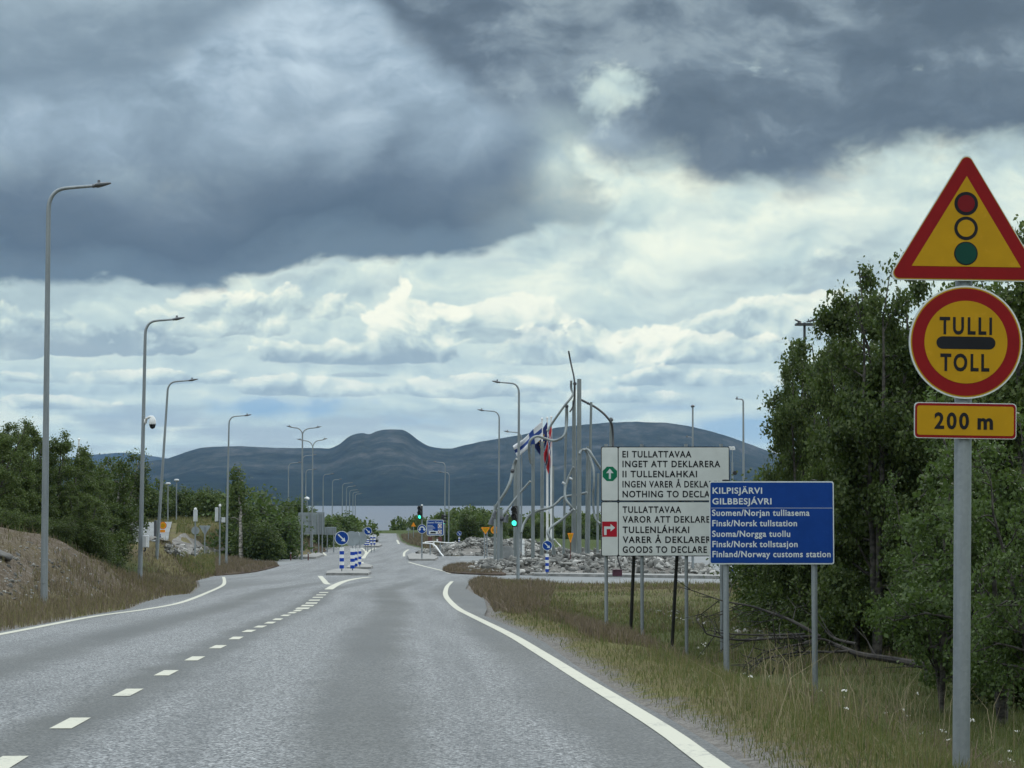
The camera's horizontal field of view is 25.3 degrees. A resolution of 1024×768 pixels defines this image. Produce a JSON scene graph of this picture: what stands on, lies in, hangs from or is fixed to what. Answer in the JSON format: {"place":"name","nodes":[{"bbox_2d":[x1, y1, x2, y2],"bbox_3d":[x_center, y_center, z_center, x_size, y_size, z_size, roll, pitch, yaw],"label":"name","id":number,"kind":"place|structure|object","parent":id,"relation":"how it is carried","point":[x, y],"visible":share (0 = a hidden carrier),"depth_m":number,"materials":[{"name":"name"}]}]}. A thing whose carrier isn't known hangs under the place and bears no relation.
{"place":"outdoors","nodes":[
{"label":"outdoors","id":0,"kind":"place"},
{"bbox_2d":[58,453,167,467],"bbox_3d":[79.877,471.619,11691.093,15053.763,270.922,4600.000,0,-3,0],"label":"mountains","id":1,"kind":"structure","parent":0,"point":[96,457],"depth_m":12370.50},
{"bbox_2d":[133,522,171,541],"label":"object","id":2,"kind":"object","parent":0,"point":[150,531],"visible":0.2,"depth_m":178.56,"materials":[{"name":"metal"}]},
{"bbox_2d":[150,533,230,554],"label":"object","id":3,"kind":"structure","parent":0,"point":[176,540],"depth_m":167.50,"materials":[{"name":"stone"}]},
{"bbox_2d":[255,558,317,565],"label":"turning loop","id":4,"kind":"object","parent":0,"point":[284,561],"visible":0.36,"depth_m":183.35,"materials":[{"name":"concrete"}]},
{"bbox_2d":[287,425,321,559],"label":"street lamp","id":5,"kind":"object","parent":4,"relation":"on","point":[302,489],"visible":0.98,"depth_m":190.72,"materials":[{"name":"metal"}]},
{"bbox_2d":[20,506,600,529],"bbox_3d":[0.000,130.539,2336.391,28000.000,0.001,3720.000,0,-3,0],"label":"lake","id":6,"kind":"structure","parent":0,"point":[382,516],"depth_m":2299.75,"materials":[{"name":"grey liquid"}]},
{"bbox_2d":[0,533,748,767],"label":"road","id":7,"kind":"structure","parent":0,"point":[395,659],"depth_m":21.80,"materials":[{"name":"grey asphalt"}]},
{"bbox_2d":[326,568,370,574],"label":"traffic island","id":8,"kind":"structure","parent":7,"relation":"on","point":[348,571],"depth_m":133.79,"materials":[{"name":"concrete"}]},
{"bbox_2d":[335,531,348,570],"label":"keep right sign","id":9,"kind":"object","parent":8,"relation":"on","point":[341,538],"visible":0.96,"depth_m":139.61,"materials":[{"name":"metal"}]},
{"bbox_2d":[346,531,358,569],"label":"keep right sign","id":10,"kind":"object","parent":8,"relation":"on","point":[353,540],"visible":0.84,"depth_m":142.58,"materials":[{"name":"metal"}]},
{"bbox_2d":[0,540,730,767],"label":"road marking","id":11,"kind":"object","parent":7,"relation":"on","point":[697,753],"visible":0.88,"depth_m":20.76,"materials":[{"name":"paint"}]},
{"bbox_2d":[407,553,437,560],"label":"traffic island","id":12,"kind":"structure","parent":7,"relation":"on","point":[417,557],"depth_m":191.44,"materials":[{"name":"concrete"}]},
{"bbox_2d":[427,520,443,555],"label":"information board","id":13,"kind":"object","parent":12,"relation":"on","point":[435,527],"visible":0.96,"depth_m":204.56,"materials":[{"name":"metal"}]},
{"bbox_2d":[56,422,784,505],"bbox_3d":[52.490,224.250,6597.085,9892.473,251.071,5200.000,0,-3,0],"label":"hills","id":14,"kind":"structure","parent":0,"point":[391,467],"depth_m":6104.45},
{"bbox_2d":[0,519,1023,767],"bbox_3d":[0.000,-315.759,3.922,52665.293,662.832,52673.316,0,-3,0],"label":"ground","id":15,"kind":"structure","parent":0,"point":[718,739],"depth_m":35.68,"materials":[{"name":"green plant"}]},
{"bbox_2d":[0,505,24,530],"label":"birch tree","id":16,"kind":"object","parent":15,"relation":"on","point":[7,521],"visible":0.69,"depth_m":67.75,"materials":[{"name":"green plant"}]},
{"bbox_2d":[0,482,29,524],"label":"birch tree","id":17,"kind":"object","parent":15,"relation":"on","point":[14,506],"visible":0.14,"depth_m":70.75,"materials":[{"name":"green plant"}]},
{"bbox_2d":[0,416,41,522],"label":"birch tree","id":18,"kind":"object","parent":15,"relation":"on","point":[10,477],"visible":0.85,"depth_m":69.87,"materials":[{"name":"green plant"}]},
{"bbox_2d":[0,421,41,528],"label":"birch tree","id":19,"kind":"object","parent":15,"relation":"on","point":[31,478],"visible":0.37,"depth_m":72.86,"materials":[{"name":"green plant"}]},
{"bbox_2d":[14,509,57,537],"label":"birch tree","id":20,"kind":"object","parent":15,"relation":"on","point":[36,520],"visible":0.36,"depth_m":69.67,"materials":[{"name":"green plant"}]},
{"bbox_2d":[0,420,74,524],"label":"birch tree","id":21,"kind":"object","parent":15,"relation":"on","point":[55,445],"visible":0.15,"depth_m":77.96,"materials":[{"name":"green plant"}]},
{"bbox_2d":[20,482,63,533],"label":"birch tree","id":22,"kind":"object","parent":15,"relation":"on","point":[52,510],"visible":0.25,"depth_m":73.76,"materials":[{"name":"green plant"}]},
{"bbox_2d":[0,543,101,604],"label":"bank stones","id":23,"kind":"object","parent":15,"relation":"on","point":[15,574],"visible":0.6,"depth_m":57.78,"materials":[{"name":"grey stone"}]},
{"bbox_2d":[48,515,83,545],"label":"birch tree","id":24,"kind":"object","parent":15,"relation":"on","point":[62,531],"visible":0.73,"depth_m":71.68,"materials":[{"name":"green plant"}]},
{"bbox_2d":[32,428,102,520],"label":"birch tree","id":25,"kind":"object","parent":15,"relation":"on","point":[80,464],"visible":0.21,"depth_m":79.56,"materials":[{"name":"green plant"}]},
{"bbox_2d":[40,180,110,603],"bbox_3d":[-10.348,0.249,54.056,1.586,10.233,0.271,0,-3,0],"label":"street lamp","id":26,"kind":"object","parent":15,"relation":"on","point":[44,521],"visible":0.98,"depth_m":53.99,"materials":[{"name":"metal"}]},
{"bbox_2d":[56,457,111,548],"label":"birch tree","id":27,"kind":"object","parent":15,"relation":"on","point":[80,478],"visible":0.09,"depth_m":84.63,"materials":[{"name":"green plant"}]},
{"bbox_2d":[64,487,113,554],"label":"birch tree","id":28,"kind":"object","parent":15,"relation":"on","point":[82,509],"visible":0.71,"depth_m":75.80,"materials":[{"name":"green plant"}]},
{"bbox_2d":[56,493,132,569],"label":"birch tree","id":29,"kind":"object","parent":15,"relation":"on","point":[106,509],"visible":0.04,"depth_m":79.74,"materials":[{"name":"green plant"}]},
{"bbox_2d":[68,518,124,562],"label":"bush","id":30,"kind":"object","parent":15,"relation":"on","point":[92,545],"visible":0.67,"depth_m":75.53,"materials":[{"name":"green plant"}]},
{"bbox_2d":[72,474,134,567],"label":"birch tree","id":31,"kind":"object","parent":15,"relation":"on","point":[121,534],"visible":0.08,"depth_m":89.84,"materials":[{"name":"green plant"}]},
{"bbox_2d":[75,441,146,533],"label":"birch tree","id":32,"kind":"object","parent":15,"relation":"on","point":[124,513],"visible":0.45,"depth_m":106.02,"materials":[{"name":"green plant"}]},
{"bbox_2d":[0,518,224,630],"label":"verge grass","id":33,"kind":"structure","parent":15,"relation":"on","point":[150,576],"depth_m":62.24,"materials":[{"name":"plant"}]},
{"bbox_2d":[91,448,154,567],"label":"birch tree","id":34,"kind":"object","parent":15,"relation":"on","point":[137,484],"visible":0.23,"depth_m":108.51,"materials":[{"name":"green plant"}]},
{"bbox_2d":[107,517,148,571],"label":"bush","id":35,"kind":"object","parent":15,"relation":"on","point":[133,530],"visible":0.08,"depth_m":107.54,"materials":[{"name":"green plant"}]},
{"bbox_2d":[132,478,175,520],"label":"birch tree","id":36,"kind":"object","parent":15,"relation":"on","point":[151,512],"visible":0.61,"depth_m":213.34,"materials":[{"name":"green plant"}]},
{"bbox_2d":[138,315,184,577],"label":"street lamp","id":37,"kind":"object","parent":15,"relation":"on","point":[140,539],"visible":0.96,"depth_m":82.92,"materials":[{"name":"metal"}]},
{"bbox_2d":[155,378,197,558],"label":"street lamp","id":38,"kind":"object","parent":15,"relation":"on","point":[157,539],"visible":1,"depth_m":113.86,"materials":[{"name":"metal"}]},
{"bbox_2d":[165,484,195,516],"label":"birch tree","id":39,"kind":"object","parent":15,"relation":"on","point":[182,496],"visible":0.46,"depth_m":227.53,"materials":[{"name":"green plant"}]},
{"bbox_2d":[178,487,202,517],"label":"birch tree","id":40,"kind":"object","parent":15,"relation":"on","point":[189,503],"visible":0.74,"depth_m":223.35,"materials":[{"name":"green plant"}]},
{"bbox_2d":[163,542,220,556],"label":"stone slope","id":41,"kind":"structure","parent":15,"relation":"on","point":[168,546],"depth_m":159.92,"materials":[{"name":"grey stone"}]},
{"bbox_2d":[191,484,221,517],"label":"birch tree","id":42,"kind":"object","parent":15,"relation":"on","point":[205,497],"visible":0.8,"depth_m":221.03,"materials":[{"name":"green plant"}]},
{"bbox_2d":[147,515,285,576],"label":"rise grass","id":43,"kind":"structure","parent":15,"relation":"on","point":[186,553],"depth_m":160.54,"materials":[{"name":"green plant"}]},
{"bbox_2d":[214,463,261,556],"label":"birch tree","id":44,"kind":"object","parent":15,"relation":"on","point":[238,489],"visible":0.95,"depth_m":185.97,"materials":[{"name":"green plant"}]},
{"bbox_2d":[225,413,251,562],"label":"street lamp","id":45,"kind":"object","parent":15,"relation":"on","point":[226,540],"visible":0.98,"depth_m":146.81,"materials":[{"name":"metal"}]},
{"bbox_2d":[216,563,278,575],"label":"heath patch","id":46,"kind":"object","parent":15,"relation":"on","point":[244,572],"visible":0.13,"depth_m":140.96,"materials":[{"name":"brown plant"}]},
{"bbox_2d":[215,554,277,574],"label":"heath grass","id":47,"kind":"structure","parent":46,"relation":"on","point":[232,563],"depth_m":148.90,"materials":[{"name":"brown plant"}]},
{"bbox_2d":[196,483,300,558],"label":"birch tree","id":48,"kind":"object","parent":15,"relation":"on","point":[260,503],"visible":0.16,"depth_m":194.74,"materials":[{"name":"green plant"}]},
{"bbox_2d":[222,510,281,559],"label":"bush","id":49,"kind":"object","parent":15,"relation":"on","point":[235,550],"visible":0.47,"depth_m":186.88,"materials":[{"name":"green plant"}]},
{"bbox_2d":[239,519,284,560],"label":"bush","id":50,"kind":"object","parent":15,"relation":"on","point":[257,541],"visible":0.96,"depth_m":184.86,"materials":[{"name":"green plant"}]},
{"bbox_2d":[257,527,287,560],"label":"bush","id":51,"kind":"object","parent":15,"relation":"on","point":[276,552],"visible":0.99,"depth_m":184.95,"materials":[{"name":"green plant"}]},
{"bbox_2d":[246,493,306,550],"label":"birch tree","id":52,"kind":"object","parent":15,"relation":"on","point":[286,508],"visible":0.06,"depth_m":197.45,"materials":[{"name":"green plant"}]},
{"bbox_2d":[246,505,317,558],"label":"birch tree","id":53,"kind":"object","parent":15,"relation":"on","point":[289,535],"visible":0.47,"depth_m":192.95,"materials":[{"name":"green plant"}]},
{"bbox_2d":[298,512,315,551],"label":"road sign","id":54,"kind":"object","parent":15,"relation":"on","point":[306,521],"visible":0.63,"depth_m":215.57,"materials":[{"name":"metal"}]},
{"bbox_2d":[316,512,323,553],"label":"road sign","id":55,"kind":"object","parent":15,"relation":"on","point":[319,523],"visible":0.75,"depth_m":221.53,"materials":[{"name":"metal"}]},
{"bbox_2d":[313,515,346,547],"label":"birch tree","id":56,"kind":"object","parent":15,"relation":"on","point":[328,523],"visible":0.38,"depth_m":248.51,"materials":[{"name":"green plant"}]},
{"bbox_2d":[325,510,363,532],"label":"birch tree","id":57,"kind":"object","parent":15,"relation":"on","point":[347,521],"visible":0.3,"depth_m":273.84,"materials":[{"name":"green plant"}]},
{"bbox_2d":[401,531,445,548],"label":"heath grass","id":58,"kind":"structure","parent":15,"relation":"on","point":[416,540],"depth_m":283.87,"materials":[{"name":"brown plant"}]},
{"bbox_2d":[324,504,600,541],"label":"wood","id":59,"kind":"object","parent":15,"relation":"on","point":[403,525],"visible":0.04,"depth_m":340.60,"materials":[{"name":"green plant"}]},
{"bbox_2d":[450,507,486,540],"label":"birch tree","id":60,"kind":"object","parent":15,"relation":"on","point":[469,527],"visible":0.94,"depth_m":249.18,"materials":[{"name":"green plant"}]},
{"bbox_2d":[469,506,496,537],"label":"birch tree","id":61,"kind":"object","parent":15,"relation":"on","point":[483,512],"visible":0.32,"depth_m":255.17,"materials":[{"name":"green plant"}]},
{"bbox_2d":[415,536,567,556],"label":"rock field","id":62,"kind":"structure","parent":15,"relation":"on","point":[468,542],"depth_m":215.10,"materials":[{"name":"grey stone"}]},
{"bbox_2d":[467,575,555,614],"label":"heath grass","id":63,"kind":"structure","parent":15,"relation":"on","point":[505,597],"depth_m":67.07,"materials":[{"name":"brown plant"}]},
{"bbox_2d":[558,608,665,647],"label":"heath grass","id":64,"kind":"structure","parent":15,"relation":"on","point":[593,630],"depth_m":34.98,"materials":[{"name":"plant"}]},
{"bbox_2d":[601,444,729,653],"bbox_3d":[3.224,3.612,48.429,2.707,4.647,1.172,0,-3,0],"label":"customs sign","id":65,"kind":"object","parent":15,"relation":"on","point":[642,474],"visible":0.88,"depth_m":47.91,"materials":[{"name":"metal"}]},
{"bbox_2d":[704,470,759,617],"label":"birch tree","id":66,"kind":"object","parent":15,"relation":"on","point":[738,590],"visible":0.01,"depth_m":66.35,"materials":[{"name":"green plant"}]},
{"bbox_2d":[714,459,775,625],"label":"birch tree","id":67,"kind":"object","parent":15,"relation":"on","point":[740,566],"visible":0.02,"depth_m":61.49,"materials":[{"name":"green plant"}]},
{"bbox_2d":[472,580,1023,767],"bbox_3d":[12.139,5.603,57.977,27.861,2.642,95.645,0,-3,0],"label":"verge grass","id":68,"kind":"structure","parent":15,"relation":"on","point":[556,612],"depth_m":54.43,"materials":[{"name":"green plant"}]},
{"bbox_2d":[732,564,774,630],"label":"birch tree","id":69,"kind":"object","parent":15,"relation":"on","point":[754,588],"visible":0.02,"depth_m":59.45,"materials":[{"name":"green plant"}]},
{"bbox_2d":[729,449,782,629],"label":"birch tree","id":70,"kind":"object","parent":15,"relation":"on","point":[748,565],"visible":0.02,"depth_m":59.41,"materials":[{"name":"green plant"}]},
{"bbox_2d":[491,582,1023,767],"bbox_3d":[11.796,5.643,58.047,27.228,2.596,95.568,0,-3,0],"label":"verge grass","id":71,"kind":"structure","parent":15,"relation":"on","point":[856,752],"depth_m":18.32,"materials":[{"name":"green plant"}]},
{"bbox_2d":[502,578,1022,767],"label":"meadow grass","id":72,"kind":"structure","parent":15,"relation":"on","point":[799,673],"depth_m":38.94,"materials":[{"name":"green plant"}]},
{"bbox_2d":[729,564,805,641],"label":"birch tree","id":73,"kind":"object","parent":15,"relation":"on","point":[764,604],"visible":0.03,"depth_m":53.85,"materials":[{"name":"green plant"}]},
{"bbox_2d":[709,479,833,690],"bbox_3d":[3.411,2.889,29.927,1.636,3.269,0.119,0,-3,0],"label":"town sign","id":74,"kind":"object","parent":15,"relation":"on","point":[771,522],"visible":1,"depth_m":29.92,"materials":[{"name":"metal"}]},
{"bbox_2d":[754,346,838,647],"bbox_3d":[6.215,2.508,49.776,1.895,6.621,1.964,0,-3,-4],"label":"birch tree","id":75,"kind":"object","parent":15,"relation":"on","point":[788,420],"visible":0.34,"depth_m":49.60,"materials":[{"name":"green plant"}]},
{"bbox_2d":[754,564,839,647],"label":"birch tree","id":76,"kind":"object","parent":15,"relation":"on","point":[787,610],"visible":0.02,"depth_m":50.53,"materials":[{"name":"green plant"}]},
{"bbox_2d":[673,577,933,674],"bbox_3d":[4.826,4.267,38.522,3.114,2.067,7.545,2,-3,-29],"label":"fallen tree","id":77,"kind":"object","parent":15,"relation":"on","point":[877,657],"visible":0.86,"depth_m":38.98,"materials":[{"name":"grey wood"}]},
{"bbox_2d":[757,333,898,586],"bbox_3d":[7.758,2.507,54.043,3.911,7.326,3.774,1,-3,-20],"label":"birch tree","id":78,"kind":"object","parent":15,"relation":"on","point":[800,346],"visible":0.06,"depth_m":53.26,"materials":[{"name":"green plant"}]},
{"bbox_2d":[773,561,887,649],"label":"birch tree","id":79,"kind":"object","parent":15,"relation":"on","point":[808,598],"visible":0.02,"depth_m":48.25,"materials":[{"name":"green plant"}]},
{"bbox_2d":[801,334,882,650],"bbox_3d":[6.824,1.938,46.141,2.131,7.275,2.418,2,-3,-30],"label":"birch tree","id":80,"kind":"object","parent":15,"relation":"on","point":[827,403],"visible":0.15,"depth_m":46.02,"materials":[{"name":"green plant"}]},
{"bbox_2d":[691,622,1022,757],"bbox_3d":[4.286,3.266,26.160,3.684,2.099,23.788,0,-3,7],"label":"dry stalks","id":81,"kind":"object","parent":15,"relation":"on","point":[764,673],"visible":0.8,"depth_m":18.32,"materials":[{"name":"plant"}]},
{"bbox_2d":[793,249,953,654],"bbox_3d":[6.978,1.278,42.167,3.313,7.615,3.433,-1,-3,22],"label":"birch tree","id":82,"kind":"object","parent":15,"relation":"on","point":[883,446],"visible":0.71,"depth_m":41.74,"materials":[{"name":"green plant"}]},
{"bbox_2d":[859,469,951,680],"bbox_3d":[6.696,3.049,36.436,1.584,3.373,1.766,1,-3,-26],"label":"birch tree","id":83,"kind":"object","parent":15,"relation":"on","point":[889,527],"visible":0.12,"depth_m":36.64,"materials":[{"name":"green plant"}]},
{"bbox_2d":[820,282,1016,644],"bbox_3d":[7.901,1.552,43.326,4.100,7.279,4.653,-2,-3,33],"label":"birch tree","id":84,"kind":"object","parent":15,"relation":"on","point":[870,330],"visible":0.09,"depth_m":42.80,"materials":[{"name":"green plant"}]},
{"bbox_2d":[856,440,1001,712],"bbox_3d":[5.430,2.472,29.468,1.897,3.535,2.115,-2,-3,27],"label":"birch tree","id":85,"kind":"object","parent":15,"relation":"on","point":[911,636],"visible":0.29,"depth_m":29.27,"materials":[{"name":"green plant"}]},
{"bbox_2d":[866,386,1023,725],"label":"birch tree","id":86,"kind":"object","parent":15,"relation":"on","point":[1006,490],"visible":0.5,"depth_m":26.81,"materials":[{"name":"green plant"}]},
{"bbox_2d":[891,156,1023,767],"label":"warning sign post","id":87,"kind":"object","parent":15,"relation":"on","point":[965,341],"visible":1,"depth_m":13.41,"materials":[{"name":"metal"}]},
{"bbox_2d":[922,214,1023,549],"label":"birch tree","id":88,"kind":"object","parent":15,"relation":"on","point":[1012,388],"visible":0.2,"depth_m":35.59,"materials":[{"name":"green plant"}]},
{"bbox_2d":[923,281,1023,477],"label":"birch tree","id":89,"kind":"object","parent":15,"relation":"on","point":[995,284],"visible":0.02,"depth_m":41.88,"materials":[{"name":"green plant"}]},
{"bbox_2d":[931,507,1023,710],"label":"birch tree","id":90,"kind":"object","parent":15,"relation":"on","point":[990,699],"visible":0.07,"depth_m":29.50,"materials":[{"name":"green plant"}]},
{"bbox_2d":[939,439,1023,703],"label":"birch tree","id":91,"kind":"object","parent":15,"relation":"on","point":[992,636],"visible":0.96,"depth_m":23.80,"materials":[{"name":"green plant"}]},
{"bbox_2d":[0,0,1023,463],"label":"sky","id":92,"kind":"structure","parent":0,"point":[358,216],"materials":[{"name":"grey"}]},
{"bbox_2d":[459,555,738,583],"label":"side road","id":93,"kind":"structure","parent":0,"point":[697,559],"depth_m":118.69,"materials":[{"name":"grey asphalt"}]},
{"bbox_2d":[443,564,505,575],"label":"heath patch","id":94,"kind":"object","parent":93,"relation":"on","point":[493,573],"visible":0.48,"depth_m":135.62,"materials":[{"name":"brown plant"}]},
{"bbox_2d":[441,561,502,572],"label":"heath grass","id":95,"kind":"structure","parent":94,"relation":"on","point":[460,569],"depth_m":140.47,"materials":[{"name":"brown plant"}]},
{"bbox_2d":[492,379,519,578],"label":"street lamp","id":96,"kind":"object","parent":93,"relation":"on","point":[518,505],"visible":0.96,"depth_m":113.74,"materials":[{"name":"metal"}]},
{"bbox_2d":[464,547,719,574],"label":"rock field","id":97,"kind":"structure","parent":93,"relation":"on","point":[591,560],"depth_m":137.02,"materials":[{"name":"grey stone"}]},
{"bbox_2d":[477,408,499,559],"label":"street lamp","id":98,"kind":"object","parent":97,"relation":"on","point":[498,542],"visible":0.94,"depth_m":148.81,"materials":[{"name":"metal"}]},
{"bbox_2d":[488,351,613,559],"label":"pipe sculpture","id":99,"kind":"object","parent":97,"relation":"on","point":[573,495],"visible":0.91,"depth_m":152.59,"materials":[{"name":"metal"}]},
{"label":"flagpole","id":100,"kind":"object","parent":97,"relation":"on","visible":0},
{"bbox_2d":[513,422,541,455],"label":"flag","id":101,"kind":"object","parent":100,"relation":"hanging from","point":[537,430],"visible":0.83,"depth_m":165.93,"materials":[{"name":"white fabric"}]},
{"bbox_2d":[534,572,731,578],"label":"kerb","id":102,"kind":"structure","parent":93,"relation":"on","point":[690,576],"depth_m":123.11,"materials":[{"name":"concrete"}]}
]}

